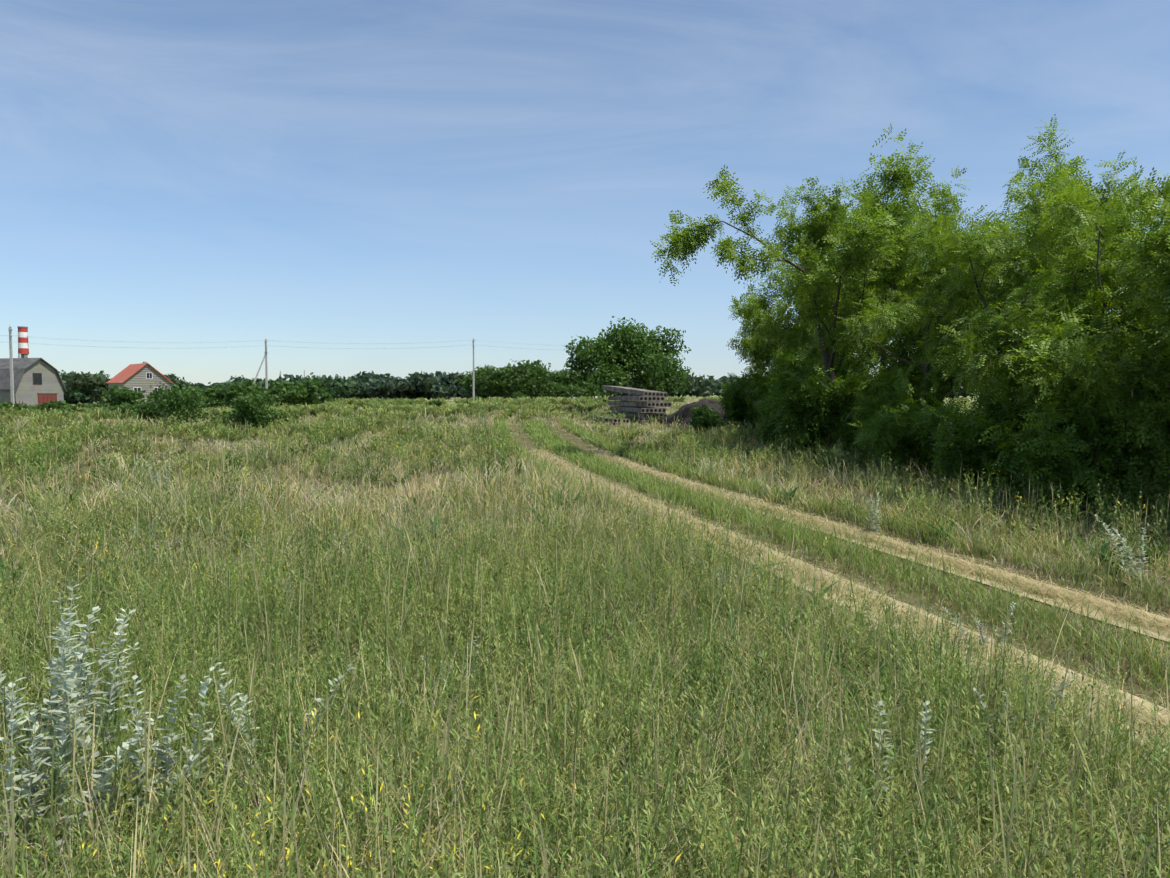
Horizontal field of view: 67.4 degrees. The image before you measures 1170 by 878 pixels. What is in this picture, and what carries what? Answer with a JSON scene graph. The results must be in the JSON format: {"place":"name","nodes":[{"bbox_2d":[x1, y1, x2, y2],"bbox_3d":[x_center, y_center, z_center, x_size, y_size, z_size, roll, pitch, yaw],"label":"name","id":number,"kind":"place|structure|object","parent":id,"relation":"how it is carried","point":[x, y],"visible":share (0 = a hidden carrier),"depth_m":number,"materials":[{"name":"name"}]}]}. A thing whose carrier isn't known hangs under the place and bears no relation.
{"place":"outdoors","nodes":[
{"label":"outdoors","id":0,"kind":"place"},
{"bbox_2d":[0,394,1169,877],"bbox_3d":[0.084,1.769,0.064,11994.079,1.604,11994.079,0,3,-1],"label":"ground","id":1,"kind":"structure","parent":0,"point":[1116,596],"depth_m":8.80,"materials":[{"name":"green plant"}]},
{"bbox_2d":[8,324,14,403],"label":"power pole","id":2,"kind":"object","parent":1,"relation":"on","point":[11,367],"visible":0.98,"depth_m":84.60,"materials":[{"name":"concrete"}]},
{"bbox_2d":[17,326,28,357],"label":"striped chimney","id":3,"kind":"object","parent":1,"relation":"on","point":[23,348],"visible":0.33,"depth_m":293.75,"materials":[{"name":"red metal"}]},
{"bbox_2d":[0,354,66,405],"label":"gambrel house","id":4,"kind":"structure","parent":1,"relation":"on","point":[37,381],"depth_m":107.86,"materials":[{"name":"stone"}]},
{"bbox_2d":[106,362,172,402],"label":"house","id":5,"kind":"structure","parent":1,"relation":"on","point":[141,376],"depth_m":138.48,"materials":[{"name":"tile"}]},
{"bbox_2d":[252,337,267,388],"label":"utility pole","id":6,"kind":"object","parent":1,"relation":"on","point":[266,367],"visible":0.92,"depth_m":102.80,"materials":[{"name":"concrete"}]},
{"bbox_2d":[1,335,569,350],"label":"power wires","id":7,"kind":"object","parent":6,"relation":"attached to","point":[278,346],"visible":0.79,"depth_m":103.66,"materials":[{"name":"grey metal"}]},
{"bbox_2d":[0,379,724,434],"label":"shrub foliage","id":8,"kind":"object","parent":1,"relation":"on","point":[246,401],"visible":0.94,"depth_m":36.65,"materials":[{"name":"green plant"}]},
{"bbox_2d":[472,337,474,399],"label":"power pole","id":9,"kind":"object","parent":1,"relation":"on","point":[473,340],"visible":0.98,"depth_m":111.39,"materials":[{"name":"concrete"}]},
{"bbox_2d":[58,369,977,404],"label":"bushes","id":10,"kind":"object","parent":1,"relation":"on","point":[82,388],"visible":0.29,"depth_m":169.93,"materials":[{"name":"green plant"}]},
{"bbox_2d":[451,316,694,401],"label":"trees","id":11,"kind":"object","parent":1,"relation":"on","point":[628,351],"depth_m":52.82,"materials":[{"name":"green plant"}]},
{"bbox_2d":[592,385,671,424],"bbox_3d":[2.761,-1.565,41.905,5.556,2.063,7.703,-3,4,-46],"label":"slab stack","id":12,"kind":"object","parent":1,"relation":"on","point":[635,405],"visible":0.83,"depth_m":40.94,"materials":[{"name":"concrete"}]},
{"bbox_2d":[657,398,746,428],"bbox_3d":[5.421,-1.132,39.078,4.459,1.424,2.747,0,3,-1],"label":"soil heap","id":13,"kind":"object","parent":1,"relation":"on","point":[684,411],"visible":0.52,"depth_m":38.46,"materials":[{"name":"soil"}]},
{"bbox_2d":[530,452,1169,750],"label":"track ruts","id":14,"kind":"structure","parent":1,"relation":"on","point":[1152,631],"depth_m":6.44,"materials":[{"name":"beige soil"}]},
{"bbox_2d":[650,113,1169,526],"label":"tree","id":15,"kind":"object","parent":1,"relation":"on","point":[861,410],"depth_m":15.18,"materials":[{"name":"green plant"}]},
{"bbox_2d":[0,0,1169,385],"label":"sky","id":16,"kind":"structure","parent":0,"point":[194,174],"materials":[{"name":"blue"}]}
]}

